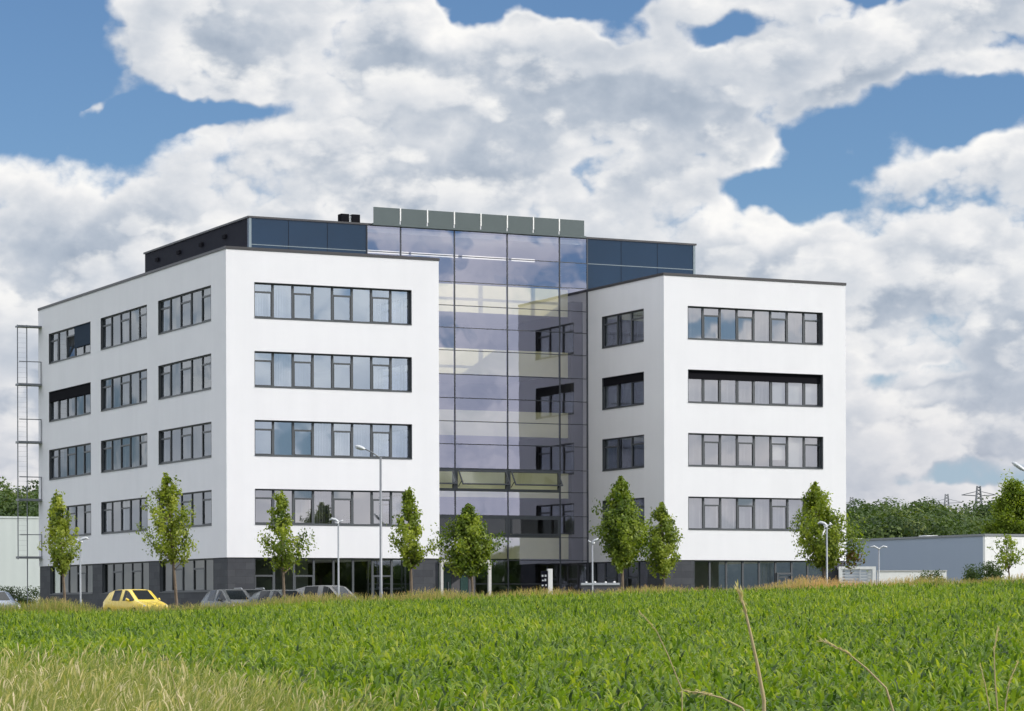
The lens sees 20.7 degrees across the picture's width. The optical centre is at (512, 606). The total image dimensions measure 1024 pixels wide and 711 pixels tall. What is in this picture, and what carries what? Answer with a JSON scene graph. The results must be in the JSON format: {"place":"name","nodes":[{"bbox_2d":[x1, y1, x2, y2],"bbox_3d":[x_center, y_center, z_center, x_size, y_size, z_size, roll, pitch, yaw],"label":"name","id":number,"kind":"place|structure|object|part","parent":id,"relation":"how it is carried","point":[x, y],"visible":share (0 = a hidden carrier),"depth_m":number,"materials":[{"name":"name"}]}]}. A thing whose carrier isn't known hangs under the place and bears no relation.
{"place":"outdoors","nodes":[
{"label":"outdoors","id":0,"kind":"place"},
{"bbox_2d":[0,516,40,602],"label":"warehouse","id":1,"kind":"structure","parent":0,"point":[13,571],"depth_m":238.39,"materials":[{"name":"white metal"}]},
{"bbox_2d":[0,634,719,710],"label":"meadow grass","id":2,"kind":"structure","parent":0,"point":[57,694],"depth_m":25.74,"materials":[{"name":"plant"}]},
{"bbox_2d":[0,573,1023,614],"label":"verge grass","id":3,"kind":"structure","parent":0,"point":[52,606],"depth_m":101.81,"materials":[{"name":"green plant"}]},
{"bbox_2d":[0,0,1023,512],"label":"sky","id":4,"kind":"structure","parent":0,"point":[875,148],"materials":[{"name":"white"}]},
{"bbox_3d":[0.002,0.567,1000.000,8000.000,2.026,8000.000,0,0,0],"label":"ground","id":5,"kind":"structure","parent":0,"visible":0},
{"bbox_2d":[0,476,38,516],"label":"wood","id":6,"kind":"object","parent":5,"relation":"on","point":[8,505],"visible":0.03,"depth_m":355.82,"materials":[{"name":"green plant"}]},
{"bbox_2d":[0,585,39,608],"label":"hedge","id":7,"kind":"object","parent":5,"relation":"on","point":[17,597],"visible":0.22,"depth_m":185.83,"materials":[{"name":"green plant"}]},
{"bbox_2d":[76,537,88,606],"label":"post lamp","id":8,"kind":"object","parent":5,"relation":"on","point":[82,539],"visible":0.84,"depth_m":141.96,"materials":[{"name":"metal"}]},
{"bbox_2d":[165,657,180,709],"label":"dry grass stalk","id":9,"kind":"object","parent":5,"relation":"on","point":[173,682],"visible":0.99,"depth_m":20.00,"materials":[{"name":"plant"}]},
{"bbox_2d":[15,207,845,611],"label":"office building","id":10,"kind":"structure","parent":5,"relation":"on","point":[525,391],"depth_m":156.56,"materials":[{"name":"paint"}]},
{"bbox_2d":[49,322,90,363],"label":"window","id":11,"kind":"structure","parent":10,"relation":"in","point":[67,344],"depth_m":166.09,"materials":[{"name":"grey glass"}]},
{"bbox_2d":[49,382,90,421],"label":"window","id":12,"kind":"structure","parent":10,"relation":"in","point":[82,390],"depth_m":166.25,"materials":[{"name":"grey glass"}]},
{"bbox_2d":[49,443,90,479],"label":"window","id":13,"kind":"structure","parent":10,"relation":"in","point":[79,455],"depth_m":166.25,"materials":[{"name":"grey glass"}]},
{"bbox_2d":[49,503,90,536],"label":"window","id":14,"kind":"structure","parent":10,"relation":"in","point":[85,534],"depth_m":164.47,"materials":[{"name":"grey glass"}]},
{"bbox_2d":[50,564,92,594],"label":"window","id":15,"kind":"structure","parent":10,"relation":"in","point":[72,579],"depth_m":165.56,"materials":[{"name":"grey glass"}]},
{"bbox_2d":[101,304,146,349],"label":"window","id":16,"kind":"structure","parent":10,"relation":"in","point":[131,327],"depth_m":157.02,"materials":[{"name":"grey glass"}]},
{"bbox_2d":[101,369,146,411],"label":"window","id":17,"kind":"structure","parent":10,"relation":"in","point":[116,388],"depth_m":157.17,"materials":[{"name":"grey glass"}]},
{"bbox_2d":[101,433,146,472],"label":"window","id":18,"kind":"structure","parent":10,"relation":"in","point":[139,442],"depth_m":157.29,"materials":[{"name":"grey glass"}]},
{"bbox_2d":[101,497,147,533],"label":"window","id":19,"kind":"structure","parent":10,"relation":"in","point":[103,509],"depth_m":157.32,"materials":[{"name":"grey glass"}]},
{"bbox_2d":[102,561,148,593],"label":"window","id":20,"kind":"structure","parent":10,"relation":"in","point":[125,575],"depth_m":157.02,"materials":[{"name":"grey glass"}]},
{"bbox_2d":[158,285,210,334],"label":"window","id":21,"kind":"structure","parent":10,"relation":"in","point":[190,302],"depth_m":148.05,"materials":[{"name":"grey glass"}]},
{"bbox_2d":[158,353,210,399],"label":"window","id":22,"kind":"structure","parent":10,"relation":"in","point":[198,371],"depth_m":147.88,"materials":[{"name":"grey glass"}]},
{"bbox_2d":[158,422,210,464],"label":"window","id":23,"kind":"structure","parent":10,"relation":"in","point":[202,431],"depth_m":147.99,"materials":[{"name":"grey glass"}]},
{"bbox_2d":[159,490,211,527],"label":"window","id":24,"kind":"structure","parent":10,"relation":"in","point":[182,498],"depth_m":146.79,"materials":[{"name":"grey glass"}]},
{"bbox_2d":[159,558,213,592],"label":"window","id":25,"kind":"structure","parent":10,"relation":"in","point":[197,575],"depth_m":147.50,"materials":[{"name":"grey glass"}]},
{"bbox_2d":[255,558,409,601],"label":"window","id":26,"kind":"structure","parent":10,"relation":"in","point":[358,575],"depth_m":144.93,"materials":[{"name":"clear glass"}]},
{"bbox_2d":[254,282,411,324],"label":"window","id":27,"kind":"structure","parent":10,"relation":"in","point":[273,288],"depth_m":144.65,"materials":[{"name":"grey glass"}]},
{"bbox_2d":[255,351,411,391],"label":"window","id":28,"kind":"structure","parent":10,"relation":"in","point":[293,354],"depth_m":144.65,"materials":[{"name":"grey glass"}]},
{"bbox_2d":[255,420,411,458],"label":"window","id":29,"kind":"structure","parent":10,"relation":"in","point":[391,426],"depth_m":145.22,"materials":[{"name":"grey glass"}]},
{"bbox_2d":[255,489,411,525],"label":"window","id":30,"kind":"structure","parent":10,"relation":"in","point":[333,499],"depth_m":144.65,"materials":[{"name":"grey glass"}]},
{"bbox_2d":[338,213,359,222],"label":"roof ventilator","id":31,"kind":"object","parent":10,"relation":"on","point":[349,218],"visible":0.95,"depth_m":156.28,"materials":[{"name":"black metal"}]},
{"bbox_2d":[378,495,405,523],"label":"window","id":32,"kind":"structure","parent":10,"relation":"in","point":[393,495],"depth_m":153.53,"materials":[{"name":"white glass"}]},
{"bbox_2d":[378,363,407,389],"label":"window","id":33,"kind":"structure","parent":10,"relation":"in","point":[405,363],"depth_m":152.45,"materials":[{"name":"white glass"}]},
{"bbox_2d":[378,429,407,457],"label":"window","id":34,"kind":"structure","parent":10,"relation":"in","point":[402,429],"depth_m":153.53,"materials":[{"name":"white glass"}]},
{"bbox_2d":[379,298,407,322],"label":"window","id":35,"kind":"structure","parent":10,"relation":"in","point":[403,298],"depth_m":152.15,"materials":[{"name":"white glass"}]},
{"bbox_2d":[439,515,454,535],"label":"vent window","id":36,"kind":"structure","parent":10,"relation":"in","point":[440,516],"depth_m":157.75,"materials":[{"name":"black glass"}]},
{"bbox_2d":[439,468,457,489],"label":"vent window","id":37,"kind":"structure","parent":10,"relation":"in","point":[454,479],"depth_m":157.71,"materials":[{"name":"green glass"}]},
{"bbox_2d":[456,516,507,536],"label":"vent window","id":38,"kind":"structure","parent":10,"relation":"in","point":[484,517],"depth_m":159.22,"materials":[{"name":"grey glass"}]},
{"bbox_2d":[456,469,510,490],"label":"vent window","id":39,"kind":"structure","parent":10,"relation":"in","point":[507,481],"depth_m":158.56,"materials":[{"name":"grey glass"}]},
{"bbox_2d":[509,516,559,536],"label":"vent window","id":40,"kind":"structure","parent":10,"relation":"in","point":[510,517],"depth_m":160.15,"materials":[{"name":"black glass"}]},
{"bbox_2d":[509,470,562,491],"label":"vent window","id":41,"kind":"structure","parent":10,"relation":"in","point":[559,480],"depth_m":160.04,"materials":[{"name":"grey glass"}]},
{"bbox_2d":[593,561,647,591],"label":"window","id":42,"kind":"structure","parent":10,"relation":"in","point":[602,571],"depth_m":158.25,"materials":[{"name":"black glass"}]},
{"bbox_2d":[602,309,643,348],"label":"window","id":43,"kind":"structure","parent":10,"relation":"in","point":[618,341],"depth_m":158.75,"materials":[{"name":"grey glass"}]},
{"bbox_2d":[602,372,643,409],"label":"window","id":44,"kind":"structure","parent":10,"relation":"in","point":[632,378],"depth_m":158.38,"materials":[{"name":"black glass"}]},
{"bbox_2d":[602,435,643,471],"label":"window","id":45,"kind":"structure","parent":10,"relation":"in","point":[632,443],"depth_m":158.69,"materials":[{"name":"grey glass"}]},
{"bbox_2d":[602,498,643,530],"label":"window","id":46,"kind":"structure","parent":10,"relation":"in","point":[603,502],"depth_m":157.02,"materials":[{"name":"clear glass"}]},
{"bbox_2d":[688,496,820,530],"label":"window","id":47,"kind":"structure","parent":10,"relation":"in","point":[788,500],"depth_m":156.44,"materials":[{"name":"clear glass"}]},
{"bbox_2d":[688,306,822,344],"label":"window","id":48,"kind":"structure","parent":10,"relation":"in","point":[820,339],"depth_m":156.71,"materials":[{"name":"grey glass"}]},
{"bbox_2d":[688,369,822,406],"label":"window","id":49,"kind":"structure","parent":10,"relation":"in","point":[788,388],"depth_m":157.06,"materials":[{"name":"grey glass"}]},
{"bbox_2d":[688,433,822,468],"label":"window","id":50,"kind":"structure","parent":10,"relation":"in","point":[792,449],"depth_m":157.29,"materials":[{"name":"clear glass"}]},
{"bbox_2d":[694,560,823,590],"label":"window","id":51,"kind":"structure","parent":10,"relation":"in","point":[718,574],"depth_m":156.33,"materials":[{"name":"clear glass"}]},
{"bbox_2d":[0,577,1023,710],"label":"maize crop","id":52,"kind":"object","parent":5,"relation":"on","point":[887,636],"visible":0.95,"depth_m":48.18,"materials":[{"name":"green plant"}]},
{"bbox_2d":[541,569,552,592],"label":"sign stele","id":53,"kind":"object","parent":5,"relation":"on","point":[547,579],"visible":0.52,"depth_m":141.56,"materials":[{"name":"white paint"}]},
{"bbox_2d":[588,538,599,593],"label":"post lamp","id":54,"kind":"object","parent":5,"relation":"on","point":[593,541],"visible":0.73,"depth_m":145.96,"materials":[{"name":"metal"}]},
{"bbox_2d":[581,583,619,593],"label":"planter wall","id":55,"kind":"structure","parent":5,"relation":"on","point":[597,586],"depth_m":146.00,"materials":[{"name":"concrete"}]},
{"bbox_2d":[639,610,682,710],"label":"dry grass stalk","id":56,"kind":"object","parent":5,"relation":"on","point":[670,662],"visible":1,"depth_m":22.00,"materials":[{"name":"plant"}]},
{"bbox_2d":[681,688,744,710],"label":"dry grass stalk","id":57,"kind":"object","parent":5,"relation":"on","point":[704,693],"visible":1,"depth_m":15.00,"materials":[{"name":"plant"}]},
{"bbox_2d":[733,579,765,710],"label":"dry grass stalk","id":58,"kind":"object","parent":5,"relation":"on","point":[740,593],"visible":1,"depth_m":13.99,"materials":[{"name":"plant"}]},
{"bbox_2d":[776,573,792,585],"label":"door","id":59,"kind":"structure","parent":5,"relation":"on","point":[777,574],"depth_m":157.11,"materials":[{"name":"metal"}]},
{"bbox_2d":[817,636,893,710],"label":"dry grass stalk","id":60,"kind":"object","parent":5,"relation":"on","point":[866,668],"visible":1,"depth_m":16.00,"materials":[{"name":"plant"}]},
{"bbox_2d":[837,566,875,586],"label":"shelter","id":61,"kind":"object","parent":5,"relation":"on","point":[862,574],"visible":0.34,"depth_m":158.06,"materials":[{"name":"white paint"}]},
{"bbox_2d":[870,545,886,582],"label":"post lamp","id":62,"kind":"object","parent":5,"relation":"on","point":[874,546],"visible":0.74,"depth_m":165.97,"materials":[{"name":"metal"}]},
{"bbox_2d":[876,570,946,585],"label":"boundary wall","id":63,"kind":"structure","parent":5,"relation":"on","point":[885,575],"depth_m":176.16,"materials":[{"name":"white paint"}]},
{"bbox_2d":[914,569,944,581],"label":"bush","id":64,"kind":"object","parent":5,"relation":"on","point":[936,574],"visible":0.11,"depth_m":164.56,"materials":[{"name":"green plant"}]},
{"bbox_2d":[846,495,1017,538],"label":"wood","id":65,"kind":"object","parent":5,"relation":"on","point":[886,520],"visible":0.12,"depth_m":349.91,"materials":[{"name":"green plant"}]},
{"bbox_2d":[845,534,1023,583],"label":"warehouse","id":66,"kind":"structure","parent":5,"relation":"on","point":[953,555],"depth_m":204.93,"materials":[{"name":"metal"}]},
{"bbox_2d":[935,494,962,509],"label":"power pylon","id":67,"kind":"object","parent":5,"relation":"on","point":[945,498],"visible":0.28,"depth_m":1399.19,"materials":[{"name":"metal"}]},
{"bbox_2d":[961,564,988,581],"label":"bush","id":68,"kind":"object","parent":5,"relation":"on","point":[971,574],"visible":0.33,"depth_m":171.64,"materials":[{"name":"green plant"}]},
{"bbox_2d":[954,486,995,510],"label":"power pylon","id":69,"kind":"object","parent":5,"relation":"on","point":[979,493],"visible":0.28,"depth_m":899.91,"materials":[{"name":"metal"}]},
{"bbox_2d":[980,663,989,710],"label":"dry grass stalk","id":70,"kind":"object","parent":5,"relation":"on","point":[985,688],"visible":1,"depth_m":19.00,"materials":[{"name":"plant"}]},
{"bbox_2d":[976,560,1005,583],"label":"bush","id":71,"kind":"object","parent":5,"relation":"on","point":[992,571],"visible":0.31,"depth_m":167.91,"materials":[{"name":"green plant"}]},
{"bbox_2d":[993,625,998,710],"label":"dry grass stalk","id":72,"kind":"object","parent":5,"relation":"on","point":[994,646],"visible":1,"depth_m":20.00,"materials":[{"name":"plant"}]},
{"bbox_2d":[974,469,1023,533],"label":"tall tree","id":73,"kind":"object","parent":5,"relation":"on","point":[1008,511],"visible":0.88,"depth_m":261.12,"materials":[{"name":"green plant"}]},
{"bbox_2d":[987,534,1023,575],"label":"young tree","id":74,"kind":"object","parent":5,"relation":"on","point":[1006,559],"visible":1,"depth_m":151.92,"materials":[{"name":"green plant"}]},
{"bbox_2d":[1004,661,1017,710],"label":"dry grass stalk","id":75,"kind":"object","parent":5,"relation":"on","point":[1009,682],"visible":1,"depth_m":19.00,"materials":[{"name":"plant"}]},
{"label":"parking area","id":76,"kind":"structure","parent":0,"visible":0},
{"bbox_2d":[0,591,18,609],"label":"parked car","id":77,"kind":"object","parent":76,"relation":"on","point":[7,597],"visible":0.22,"depth_m":139.37,"materials":[{"name":"grey paint"}]},
{"bbox_2d":[37,489,81,605],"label":"young tree","id":78,"kind":"object","parent":76,"relation":"on","point":[62,557],"visible":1,"depth_m":133.81,"materials":[{"name":"green plant"}]},
{"bbox_2d":[103,589,167,613],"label":"parked car","id":79,"kind":"object","parent":76,"relation":"on","point":[122,598],"visible":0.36,"depth_m":135.43,"materials":[{"name":"yellow paint"}]},
{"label":"side window","id":80,"kind":"part","parent":79,"relation":"part of","materials":[{"name":"black glass"}]},
{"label":"side window","id":81,"kind":"part","parent":79,"relation":"part of","materials":[{"name":"black glass"}]},
{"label":"side window","id":82,"kind":"part","parent":79,"relation":"part of","materials":[{"name":"black glass"}]},
{"bbox_2d":[129,472,198,605],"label":"young tree","id":83,"kind":"object","parent":76,"relation":"on","point":[172,530],"visible":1,"depth_m":130.67,"materials":[{"name":"green plant"}]},
{"bbox_2d":[201,589,250,607],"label":"parked car","id":84,"kind":"object","parent":76,"relation":"on","point":[229,596],"visible":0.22,"depth_m":136.43,"materials":[{"name":"grey paint"}]},
{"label":"side window","id":85,"kind":"part","parent":84,"relation":"part of","materials":[{"name":"grey glass"}]},
{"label":"side window","id":86,"kind":"part","parent":84,"relation":"part of","materials":[{"name":"black glass"}]},
{"bbox_2d":[234,588,264,595],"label":"parked car","id":87,"kind":"object","parent":76,"relation":"on","point":[251,592],"visible":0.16,"depth_m":138.62,"materials":[{"name":"paint"}]},
{"bbox_2d":[247,590,303,605],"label":"parked car","id":88,"kind":"object","parent":76,"relation":"on","point":[263,594],"visible":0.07,"depth_m":133.71,"materials":[{"name":"grey paint"}]},
{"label":"side window","id":89,"kind":"part","parent":88,"relation":"part of","materials":[{"name":"grey glass"}]},
{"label":"side window","id":90,"kind":"part","parent":88,"relation":"part of","materials":[{"name":"black glass"}]},
{"bbox_2d":[257,490,318,596],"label":"young tree","id":91,"kind":"object","parent":76,"relation":"on","point":[289,556],"visible":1,"depth_m":132.78,"materials":[{"name":"green plant"}]},
{"bbox_2d":[295,585,356,600],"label":"parked car","id":92,"kind":"object","parent":76,"relation":"on","point":[319,589],"visible":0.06,"depth_m":135.60,"materials":[{"name":"silver metal"}]},
{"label":"side window","id":93,"kind":"part","parent":92,"relation":"part of","materials":[{"name":"black glass"}]},
{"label":"side window","id":94,"kind":"part","parent":92,"relation":"part of","materials":[{"name":"black glass"}]},
{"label":"side window","id":95,"kind":"part","parent":92,"relation":"part of","materials":[{"name":"black glass"}]},
{"bbox_2d":[329,518,342,596],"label":"post lamp","id":96,"kind":"object","parent":76,"relation":"on","point":[337,522],"visible":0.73,"depth_m":131.96,"materials":[{"name":"metal"}]},
{"bbox_2d":[355,445,382,599],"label":"street lamp","id":97,"kind":"object","parent":76,"relation":"on","point":[358,447],"visible":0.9,"depth_m":120.95,"materials":[{"name":"metal"}]},
{"bbox_2d":[386,486,443,593],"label":"young tree","id":98,"kind":"object","parent":76,"relation":"on","point":[412,555],"visible":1,"depth_m":129.86,"materials":[{"name":"green plant"}]},
{"bbox_2d":[424,503,512,594],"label":"young tree","id":99,"kind":"object","parent":76,"relation":"on","point":[471,557],"visible":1,"depth_m":126.58,"materials":[{"name":"green plant"}]},
{"bbox_2d":[588,475,651,590],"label":"young tree","id":100,"kind":"object","parent":76,"relation":"on","point":[622,538],"visible":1,"depth_m":130.48,"materials":[{"name":"green plant"}]},
{"bbox_2d":[640,501,682,587],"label":"young tree","id":101,"kind":"object","parent":76,"relation":"on","point":[660,552],"visible":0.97,"depth_m":133.59,"materials":[{"name":"green plant"}]},
{"bbox_2d":[818,521,831,582],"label":"post lamp","id":102,"kind":"object","parent":76,"relation":"on","point":[826,526],"visible":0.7,"depth_m":129.97,"materials":[{"name":"metal"}]},
{"bbox_2d":[787,481,869,582],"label":"young tree","id":103,"kind":"object","parent":76,"relation":"on","point":[817,504],"visible":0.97,"depth_m":133.64,"materials":[{"name":"green plant"}]},
{"bbox_2d":[1012,461,1023,470],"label":"street lamp","id":104,"kind":"object","parent":76,"relation":"on","point":[1018,466],"visible":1,"depth_m":120.94,"materials":[{"name":"metal"}]}
]}

